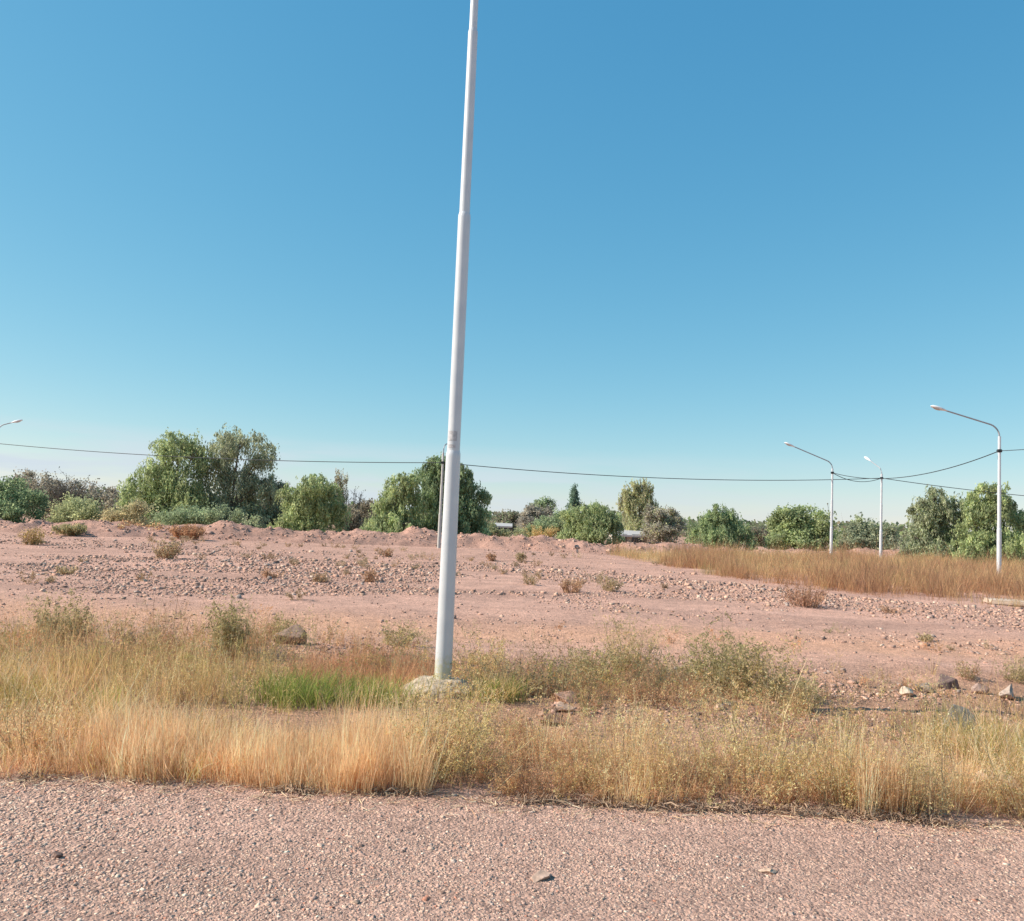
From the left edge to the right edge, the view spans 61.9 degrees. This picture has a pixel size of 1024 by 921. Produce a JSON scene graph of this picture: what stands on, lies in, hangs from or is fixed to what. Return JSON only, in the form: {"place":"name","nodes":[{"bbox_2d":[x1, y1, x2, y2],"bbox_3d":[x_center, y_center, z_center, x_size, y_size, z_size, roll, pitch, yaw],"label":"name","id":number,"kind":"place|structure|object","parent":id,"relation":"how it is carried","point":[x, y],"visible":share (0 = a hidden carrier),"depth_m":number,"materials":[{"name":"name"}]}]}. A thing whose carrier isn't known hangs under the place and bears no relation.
{"place":"outdoors","nodes":[
{"label":"outdoors","id":0,"kind":"place"},
{"bbox_2d":[0,511,1023,920],"bbox_3d":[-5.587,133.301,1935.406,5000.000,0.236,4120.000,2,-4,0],"label":"ground","id":1,"kind":"structure","parent":0,"point":[772,621],"depth_m":5.02,"materials":[{"name":"pink soil"}]},
{"bbox_2d":[0,419,21,426],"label":"street lamp","id":2,"kind":"object","parent":1,"relation":"on","point":[17,421],"visible":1,"depth_m":50.25,"materials":[{"name":"silver metal"}]},
{"bbox_2d":[0,443,440,462],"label":"overhead cable","id":3,"kind":"object","parent":2,"relation":"attached to","point":[237,459],"visible":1,"depth_m":45.47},
{"bbox_2d":[0,470,52,522],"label":"broadleaf tree","id":4,"kind":"object","parent":1,"relation":"on","point":[17,506],"visible":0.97,"depth_m":55.57,"materials":[{"name":"green plant"}]},
{"bbox_2d":[17,526,52,544],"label":"weed shrub","id":5,"kind":"object","parent":1,"relation":"on","point":[31,540],"visible":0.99,"depth_m":29.57,"materials":[{"name":"beige plant"}]},
{"bbox_2d":[0,694,91,767],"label":"weed shrub","id":6,"kind":"object","parent":1,"relation":"on","point":[21,733],"visible":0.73,"depth_m":5.24,"materials":[{"name":"beige plant"}]},
{"bbox_2d":[23,588,100,644],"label":"weed shrub","id":7,"kind":"object","parent":1,"relation":"on","point":[70,620],"visible":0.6,"depth_m":9.24,"materials":[{"name":"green plant"}]},
{"bbox_2d":[55,565,78,574],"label":"weed shrub","id":8,"kind":"object","parent":1,"relation":"on","point":[62,570],"visible":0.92,"depth_m":18.56,"materials":[{"name":"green plant"}]},
{"bbox_2d":[34,466,101,513],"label":"bare tree","id":9,"kind":"object","parent":1,"relation":"on","point":[59,491],"visible":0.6,"depth_m":61.43,"materials":[{"name":"brown plant"}]},
{"bbox_2d":[51,522,87,535],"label":"ridge weed","id":10,"kind":"object","parent":1,"relation":"on","point":[69,529],"visible":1,"depth_m":38.18,"materials":[{"name":"green plant"}]},
{"bbox_2d":[13,466,129,519],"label":"thicket tree","id":11,"kind":"object","parent":1,"relation":"on","point":[107,498],"visible":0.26,"depth_m":63.51,"materials":[{"name":"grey plant"}]},
{"bbox_2d":[44,491,103,522],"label":"round bush","id":12,"kind":"object","parent":1,"relation":"on","point":[77,509],"visible":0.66,"depth_m":45.47,"materials":[{"name":"green plant"}]},
{"bbox_2d":[33,675,150,718],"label":"grass clump","id":13,"kind":"object","parent":1,"relation":"on","point":[102,694],"visible":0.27,"depth_m":6.35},
{"bbox_2d":[72,613,172,666],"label":"weed shrub","id":14,"kind":"object","parent":1,"relation":"on","point":[118,636],"visible":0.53,"depth_m":8.57,"materials":[{"name":"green plant"}]},
{"bbox_2d":[91,498,158,526],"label":"scrub bush","id":15,"kind":"object","parent":1,"relation":"on","point":[138,508],"visible":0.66,"depth_m":44.95,"materials":[{"name":"green plant"}]},
{"bbox_2d":[113,427,214,526],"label":"pepper tree","id":16,"kind":"object","parent":1,"relation":"on","point":[166,488],"visible":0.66,"depth_m":57.59,"materials":[{"name":"green plant"}]},
{"bbox_2d":[146,534,184,558],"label":"weed shrub","id":17,"kind":"object","parent":1,"relation":"on","point":[164,550],"visible":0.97,"depth_m":25.11,"materials":[{"name":"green plant"}]},
{"bbox_2d":[134,580,212,654],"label":"weed shrub","id":18,"kind":"object","parent":1,"relation":"on","point":[170,626],"visible":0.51,"depth_m":8.89,"materials":[{"name":"green plant"}]},
{"bbox_2d":[166,523,207,539],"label":"ridge weed","id":19,"kind":"object","parent":1,"relation":"on","point":[190,531],"visible":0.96,"depth_m":38.97,"materials":[{"name":"brown plant"}]},
{"bbox_2d":[150,502,262,527],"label":"scrub bush","id":20,"kind":"object","parent":1,"relation":"on","point":[192,515],"visible":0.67,"depth_m":48.85,"materials":[{"name":"green plant"}]},
{"bbox_2d":[201,593,267,656],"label":"weed shrub","id":21,"kind":"object","parent":1,"relation":"on","point":[227,629],"visible":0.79,"depth_m":8.97,"materials":[{"name":"green plant"}]},
{"bbox_2d":[192,423,281,527],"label":"pepper tree","id":22,"kind":"object","parent":1,"relation":"on","point":[249,487],"visible":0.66,"depth_m":58.68,"materials":[{"name":"green plant"}]},
{"bbox_2d":[254,478,298,526],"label":"tree","id":23,"kind":"object","parent":1,"relation":"on","point":[281,485],"visible":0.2,"depth_m":60.19,"materials":[{"name":"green plant"}]},
{"bbox_2d":[259,611,298,635],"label":"weed shrub","id":24,"kind":"object","parent":1,"relation":"on","point":[292,624],"visible":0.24,"depth_m":10.69,"materials":[{"name":"beige plant"}]},
{"bbox_2d":[191,659,377,719],"bbox_3d":[-1.776,1.864,7.075,1.610,0.345,1.378,2,-4,0],"label":"grass clump","id":25,"kind":"object","parent":1,"relation":"on","point":[307,688],"visible":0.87,"depth_m":7.04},
{"bbox_2d":[271,624,306,644],"bbox_3d":[-2.580,2.037,9.846,0.408,0.290,0.311,2,-4,2],"label":"rock","id":26,"kind":"object","parent":1,"relation":"on","point":[291,639],"visible":0.48,"depth_m":9.75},
{"bbox_2d":[267,472,352,531],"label":"pepper tree","id":27,"kind":"object","parent":1,"relation":"on","point":[314,509],"visible":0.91,"depth_m":53.10,"materials":[{"name":"green plant"}]},
{"bbox_2d":[310,571,329,581],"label":"weed shrub","id":28,"kind":"object","parent":1,"relation":"on","point":[318,578],"visible":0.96,"depth_m":19.09,"materials":[{"name":"plant"}]},
{"bbox_2d":[331,468,359,530],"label":"slender tree","id":29,"kind":"object","parent":1,"relation":"on","point":[340,480],"visible":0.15,"depth_m":65.89,"materials":[{"name":"brown plant"}]},
{"bbox_2d":[342,497,375,530],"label":"thicket tree","id":30,"kind":"object","parent":1,"relation":"on","point":[357,518],"visible":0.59,"depth_m":61.17,"materials":[{"name":"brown plant"}]},
{"bbox_2d":[298,668,443,710],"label":"grass clump","id":31,"kind":"object","parent":1,"relation":"on","point":[388,687],"visible":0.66,"depth_m":7.12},
{"bbox_2d":[360,567,382,582],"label":"weed shrub","id":32,"kind":"object","parent":1,"relation":"on","point":[369,576],"visible":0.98,"depth_m":19.71,"materials":[{"name":"brown plant"}]},
{"bbox_2d":[359,470,428,532],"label":"pepper tree","id":33,"kind":"object","parent":1,"relation":"on","point":[390,511],"visible":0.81,"depth_m":50.46,"materials":[{"name":"green plant"}]},
{"bbox_2d":[381,619,417,646],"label":"weed shrub","id":34,"kind":"object","parent":1,"relation":"on","point":[399,633],"visible":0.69,"depth_m":9.86,"materials":[{"name":"beige plant"}]},
{"bbox_2d":[375,667,476,737],"bbox_3d":[-0.645,1.800,6.323,0.782,0.515,0.708,2,-4,0],"label":"weed shrub","id":35,"kind":"object","parent":1,"relation":"on","point":[440,721],"visible":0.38,"depth_m":6.33,"materials":[{"name":"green plant"}]},
{"bbox_2d":[400,675,478,698],"bbox_3d":[-0.654,2.069,7.673,0.722,0.246,0.628,2,-4,0],"label":"concrete footing","id":36,"kind":"object","parent":1,"relation":"on","point":[421,682],"visible":0.23,"depth_m":7.52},
{"bbox_2d":[434,0,477,679],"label":"street lamp","id":37,"kind":"object","parent":36,"relation":"on","point":[444,634],"visible":0.91,"depth_m":7.82,"materials":[{"name":"silver metal"}]},
{"bbox_2d":[437,443,446,547],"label":"street lamp","id":38,"kind":"object","parent":1,"relation":"on","point":[440,516],"visible":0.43,"depth_m":42.18,"materials":[{"name":"grey metal"}]},
{"bbox_2d":[361,669,534,786],"bbox_3d":[-0.361,1.668,5.312,0.892,0.746,0.992,5,-5,-33],"label":"weed shrub","id":39,"kind":"object","parent":1,"relation":"on","point":[460,761],"visible":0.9,"depth_m":5.23,"materials":[{"name":"beige plant"}]},
{"bbox_2d":[408,451,492,535],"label":"pepper tree","id":40,"kind":"object","parent":1,"relation":"on","point":[472,515],"visible":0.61,"depth_m":52.26,"materials":[{"name":"green plant"}]},
{"bbox_2d":[0,518,913,558],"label":"earth ridge","id":41,"kind":"structure","parent":1,"relation":"on","point":[96,528],"depth_m":43.43,"materials":[{"name":"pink soil"}]},
{"bbox_2d":[102,517,168,530],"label":"ridge weed","id":42,"kind":"object","parent":41,"relation":"on","point":[129,524],"visible":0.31,"depth_m":41.54,"materials":[{"name":"brown plant"}]},
{"bbox_2d":[0,519,892,558],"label":"ridge rubble","id":43,"kind":"object","parent":41,"relation":"on","point":[270,527],"visible":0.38,"depth_m":43.53,"materials":[{"name":"stone"}]},
{"bbox_2d":[440,670,505,725],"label":"weed shrub","id":44,"kind":"object","parent":1,"relation":"on","point":[457,700],"visible":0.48,"depth_m":6.53,"materials":[{"name":"green plant"}]},
{"bbox_2d":[453,633,517,680],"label":"weed shrub","id":45,"kind":"object","parent":1,"relation":"on","point":[486,655],"visible":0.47,"depth_m":8.68,"materials":[{"name":"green plant"}]},
{"bbox_2d":[436,668,544,704],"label":"grass clump","id":46,"kind":"object","parent":1,"relation":"on","point":[507,693],"visible":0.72,"depth_m":7.39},
{"bbox_2d":[488,508,521,533],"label":"thicket tree","id":47,"kind":"object","parent":1,"relation":"on","point":[510,517],"visible":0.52,"depth_m":94.28,"materials":[{"name":"green plant"}]},
{"bbox_2d":[3,486,1012,542],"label":"woods","id":48,"kind":"object","parent":1,"relation":"on","point":[901,528],"visible":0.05,"depth_m":131.56,"materials":[{"name":"green plant"}]},
{"bbox_2d":[487,522,528,536],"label":"scrub bush","id":49,"kind":"object","parent":1,"relation":"on","point":[493,529],"visible":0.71,"depth_m":67.39,"materials":[{"name":"green plant"}]},
{"bbox_2d":[0,771,1023,920],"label":"gravel","id":50,"kind":"structure","parent":1,"relation":"on","point":[93,825],"depth_m":3.97,"materials":[{"name":"gravel"}]},
{"bbox_2d":[0,533,1023,817],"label":"wild weeds","id":51,"kind":"object","parent":1,"relation":"on","point":[570,679],"visible":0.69,"depth_m":6.96,"materials":[{"name":"beige plant"}]},
{"bbox_2d":[0,533,1023,764],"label":"field rubble","id":52,"kind":"object","parent":1,"relation":"on","point":[120,588],"visible":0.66,"depth_m":18.47,"materials":[{"name":"stone"}]},
{"bbox_2d":[0,772,1023,850],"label":"straw litter","id":53,"kind":"object","parent":1,"relation":"on","point":[644,806],"visible":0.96,"depth_m":4.76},
{"bbox_2d":[1,763,1023,828],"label":"plant litter","id":54,"kind":"object","parent":1,"relation":"on","point":[923,818],"visible":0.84,"depth_m":4.84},
{"bbox_2d":[493,645,556,695],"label":"weed shrub","id":55,"kind":"object","parent":1,"relation":"on","point":[536,663],"visible":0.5,"depth_m":7.91,"materials":[{"name":"green plant"}]},
{"bbox_2d":[490,750,565,802],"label":"weed shrub","id":56,"kind":"object","parent":1,"relation":"on","point":[522,784],"visible":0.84,"depth_m":4.95,"materials":[{"name":"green plant"}]},
{"bbox_2d":[515,503,554,532],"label":"thicket tree","id":57,"kind":"object","parent":1,"relation":"on","point":[528,515],"visible":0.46,"depth_m":79.61,"materials":[{"name":"green plant"}]},
{"bbox_2d":[531,870,549,882],"bbox_3d":[0.128,1.868,3.814,0.116,0.034,0.066,8,-7,-54],"label":"rock","id":58,"kind":"object","parent":1,"relation":"on","point":[539,875],"visible":1,"depth_m":3.81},
{"bbox_2d":[522,524,559,536],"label":"ridge weed","id":59,"kind":"object","parent":1,"relation":"on","point":[547,530],"visible":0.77,"depth_m":67.75,"materials":[{"name":"yellow plant"}]},
{"bbox_2d":[529,496,558,514],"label":"round tree","id":60,"kind":"object","parent":1,"relation":"on","point":[545,503],"visible":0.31,"depth_m":87.23,"materials":[{"name":"green plant"}]},
{"bbox_2d":[524,507,565,537],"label":"scrub bush","id":61,"kind":"object","parent":1,"relation":"on","point":[544,522],"visible":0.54,"depth_m":69.04,"materials":[{"name":"green plant"}]},
{"bbox_2d":[540,713,562,724],"bbox_3d":[0.310,2.040,6.711,0.191,0.105,0.160,3,-4,-5],"label":"rock","id":62,"kind":"object","parent":1,"relation":"on","point":[555,717],"visible":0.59,"depth_m":6.68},
{"bbox_2d":[553,701,574,711],"bbox_3d":[0.432,2.054,7.115,0.187,0.081,0.101,2,-4,1],"label":"rock","id":63,"kind":"object","parent":1,"relation":"on","point":[559,704],"visible":0.86,"depth_m":7.08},
{"bbox_2d":[551,690,578,702],"bbox_3d":[0.477,2.107,7.567,0.230,0.117,0.252,5,-5,-30],"label":"rock","id":64,"kind":"object","parent":1,"relation":"on","point":[565,694],"visible":0.59,"depth_m":7.53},
{"bbox_2d":[558,574,586,592],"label":"weed shrub","id":65,"kind":"object","parent":1,"relation":"on","point":[564,584],"visible":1,"depth_m":19.03,"materials":[{"name":"brown plant"}]},
{"bbox_2d":[564,483,582,512],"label":"conifer","id":66,"kind":"object","parent":1,"relation":"on","point":[574,498],"visible":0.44,"depth_m":84.71,"materials":[{"name":"green plant"}]},
{"bbox_2d":[549,637,629,683],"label":"weed shrub","id":67,"kind":"object","parent":1,"relation":"on","point":[578,658],"visible":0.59,"depth_m":8.63,"materials":[{"name":"green plant"}]},
{"bbox_2d":[554,501,626,544],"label":"pepper tree","id":68,"kind":"object","parent":1,"relation":"on","point":[578,525],"visible":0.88,"depth_m":61.30,"materials":[{"name":"green plant"}]},
{"bbox_2d":[596,575,623,591],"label":"weed shrub","id":69,"kind":"object","parent":1,"relation":"on","point":[613,584],"visible":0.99,"depth_m":20.20,"materials":[{"name":"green plant"}]},
{"bbox_2d":[558,678,692,789],"bbox_3d":[0.772,1.711,5.307,0.828,0.640,0.633,0,-5,33],"label":"weed shrub","id":70,"kind":"object","parent":1,"relation":"on","point":[628,739],"visible":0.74,"depth_m":5.32,"materials":[{"name":"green plant"}]},
{"bbox_2d":[609,529,646,542],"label":"house","id":71,"kind":"structure","parent":1,"relation":"on","point":[630,535],"depth_m":71.73,"materials":[{"name":"paint"}]},
{"bbox_2d":[593,601,673,674],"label":"weed shrub","id":72,"kind":"object","parent":1,"relation":"on","point":[626,646],"visible":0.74,"depth_m":9.18,"materials":[{"name":"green plant"}]},
{"bbox_2d":[615,478,658,530],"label":"poplar tree","id":73,"kind":"object","parent":1,"relation":"on","point":[640,496],"visible":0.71,"depth_m":77.54,"materials":[{"name":"green plant"}]},
{"bbox_2d":[638,501,687,543],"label":"thicket tree","id":74,"kind":"object","parent":1,"relation":"on","point":[660,525],"visible":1,"depth_m":71.15,"materials":[{"name":"green plant"}]},
{"bbox_2d":[621,649,706,708],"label":"weed shrub","id":75,"kind":"object","parent":1,"relation":"on","point":[658,692],"visible":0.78,"depth_m":7.53,"materials":[{"name":"green plant"}]},
{"bbox_2d":[664,611,775,694],"bbox_3d":[2.087,1.928,8.542,1.126,0.893,1.201,2,-4,0],"label":"weed shrub","id":76,"kind":"object","parent":1,"relation":"on","point":[721,660],"visible":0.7,"depth_m":8.44,"materials":[{"name":"green plant"}]},
{"bbox_2d":[684,503,758,549],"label":"pepper tree","id":77,"kind":"object","parent":1,"relation":"on","point":[713,524],"visible":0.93,"depth_m":63.29,"materials":[{"name":"green plant"}]},
{"bbox_2d":[654,642,856,801],"bbox_3d":[1.526,1.589,5.280,1.310,0.974,1.025,-1,-5,39],"label":"weed shrub","id":78,"kind":"object","parent":1,"relation":"on","point":[757,746],"visible":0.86,"depth_m":5.20,"materials":[{"name":"beige plant"}]},
{"bbox_2d":[750,524,767,546],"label":"thicket tree","id":79,"kind":"object","parent":1,"relation":"on","point":[759,531],"visible":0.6,"depth_m":78.34,"materials":[{"name":"green plant"}]},
{"bbox_2d":[724,628,816,702],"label":"weed shrub","id":80,"kind":"object","parent":1,"relation":"on","point":[763,673],"visible":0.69,"depth_m":8.27,"materials":[{"name":"green plant"}]},
{"bbox_2d":[762,502,842,551],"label":"pepper tree","id":81,"kind":"object","parent":1,"relation":"on","point":[786,524],"visible":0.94,"depth_m":63.37,"materials":[{"name":"green plant"}]},
{"bbox_2d":[776,580,831,607],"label":"tumbleweed","id":82,"kind":"object","parent":1,"relation":"on","point":[805,597],"visible":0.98,"depth_m":18.03,"materials":[{"name":"brown plant"}]},
{"bbox_2d":[779,672,830,712],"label":"weed shrub","id":83,"kind":"object","parent":1,"relation":"on","point":[810,692],"visible":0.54,"depth_m":7.64,"materials":[{"name":"green plant"}]},
{"bbox_2d":[784,442,833,554],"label":"street lamp","id":84,"kind":"object","parent":1,"relation":"on","point":[831,515],"visible":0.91,"depth_m":48.96,"materials":[{"name":"silver metal"}]},
{"bbox_2d":[444,462,864,480],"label":"overhead cable","id":85,"kind":"object","parent":84,"relation":"attached to","point":[648,477],"visible":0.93,"depth_m":45.56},
{"bbox_2d":[834,452,996,478],"bbox_3d":[18.676,0.491,41.115,0.036,0.696,16.011,3,-4,-2],"label":"overhead cable","id":86,"kind":"object","parent":84,"relation":"attached to","point":[920,474],"visible":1,"depth_m":38.83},
{"bbox_2d":[604,519,1023,608],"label":"tall dry grass","id":87,"kind":"structure","parent":1,"relation":"on","point":[844,570],"depth_m":28.11,"materials":[{"name":"plant"}]},
{"bbox_2d":[779,675,898,811],"bbox_3d":[1.927,1.678,5.016,0.685,0.778,0.557,5,-5,-38],"label":"weed shrub","id":88,"kind":"object","parent":1,"relation":"on","point":[846,788],"visible":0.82,"depth_m":4.99,"materials":[{"name":"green plant"}]},
{"bbox_2d":[832,688,885,724],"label":"weed shrub","id":89,"kind":"object","parent":1,"relation":"on","point":[857,707],"visible":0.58,"depth_m":7.29,"materials":[{"name":"green plant"}]},
{"bbox_2d":[835,512,900,550],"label":"pepper tree","id":90,"kind":"object","parent":1,"relation":"on","point":[868,532],"visible":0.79,"depth_m":67.37,"materials":[{"name":"green plant"}]},
{"bbox_2d":[864,456,882,556],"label":"street lamp","id":91,"kind":"object","parent":1,"relation":"on","point":[881,506],"visible":0.89,"depth_m":49.93,"materials":[{"name":"silver metal"}]},
{"bbox_2d":[862,658,1006,818],"bbox_3d":[2.407,1.653,4.962,0.814,1.053,0.660,5,-5,-37],"label":"weed shrub","id":92,"kind":"object","parent":1,"relation":"on","point":[913,759],"visible":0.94,"depth_m":4.92,"materials":[{"name":"beige plant"}]},
{"bbox_2d":[895,485,975,558],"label":"pepper tree","id":93,"kind":"object","parent":1,"relation":"on","point":[933,513],"visible":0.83,"depth_m":54.38,"materials":[{"name":"green plant"}]},
{"bbox_2d":[937,674,959,688],"bbox_3d":[4.651,2.369,9.083,0.212,0.172,0.189,0,-5,32],"label":"rock","id":94,"kind":"object","parent":1,"relation":"on","point":[951,681],"visible":0.77,"depth_m":9.04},
{"bbox_2d":[939,704,975,734],"bbox_3d":[3.656,2.177,7.022,0.366,0.328,0.188,5,-5,-32],"label":"rock","id":95,"kind":"object","parent":1,"relation":"on","point":[966,715],"visible":0.24,"depth_m":7.01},
{"bbox_2d":[931,405,1001,573],"bbox_3d":[17.564,1.382,33.032,2.768,7.002,0.270,2,-4,0],"label":"street lamp","id":96,"kind":"object","parent":1,"relation":"on","point":[999,529],"visible":0.94,"depth_m":33.01,"materials":[{"name":"silver metal"}]},
{"bbox_2d":[954,654,984,680],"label":"weed shrub","id":97,"kind":"object","parent":1,"relation":"on","point":[968,672],"visible":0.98,"depth_m":9.44,"materials":[{"name":"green plant"}]},
{"bbox_2d":[970,683,989,693],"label":"rock","id":98,"kind":"object","parent":1,"relation":"on","point":[976,687],"visible":0.77,"depth_m":8.88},
{"bbox_2d":[945,481,1023,563],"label":"pepper tree","id":99,"kind":"object","parent":1,"relation":"on","point":[979,516],"visible":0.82,"depth_m":52.38,"materials":[{"name":"green plant"}]},
{"bbox_2d":[972,723,1023,817],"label":"weed shrub","id":100,"kind":"object","parent":1,"relation":"on","point":[992,755],"visible":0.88,"depth_m":4.99,"materials":[{"name":"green plant"}]},
{"bbox_2d":[983,597,1023,607],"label":"kerb","id":101,"kind":"structure","parent":1,"relation":"on","point":[994,601],"depth_m":20.82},
{"bbox_2d":[998,684,1014,698],"bbox_3d":[5.087,2.370,8.775,0.195,0.147,0.146,8,-6,-53],"label":"rock","id":102,"kind":"object","parent":1,"relation":"on","point":[1008,691],"visible":0.83,"depth_m":8.73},
{"bbox_2d":[991,651,1023,682],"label":"weed shrub","id":103,"kind":"object","parent":1,"relation":"on","point":[1020,676],"visible":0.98,"depth_m":9.44,"materials":[{"name":"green plant"}]},
{"bbox_2d":[0,621,1023,823],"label":"dry grass","id":104,"kind":"structure","parent":0,"point":[132,745],"depth_m":5.18,"materials":[{"name":"plant"}]},
{"bbox_2d":[0,575,1023,817],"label":"verge grass","id":105,"kind":"structure","parent":0,"point":[312,658],"depth_m":7.42,"materials":[{"name":"plant"}]},
{"bbox_2d":[0,0,1023,530],"label":"sky","id":106,"kind":"structure","parent":0,"point":[707,237],"materials":[{"name":"blue"}]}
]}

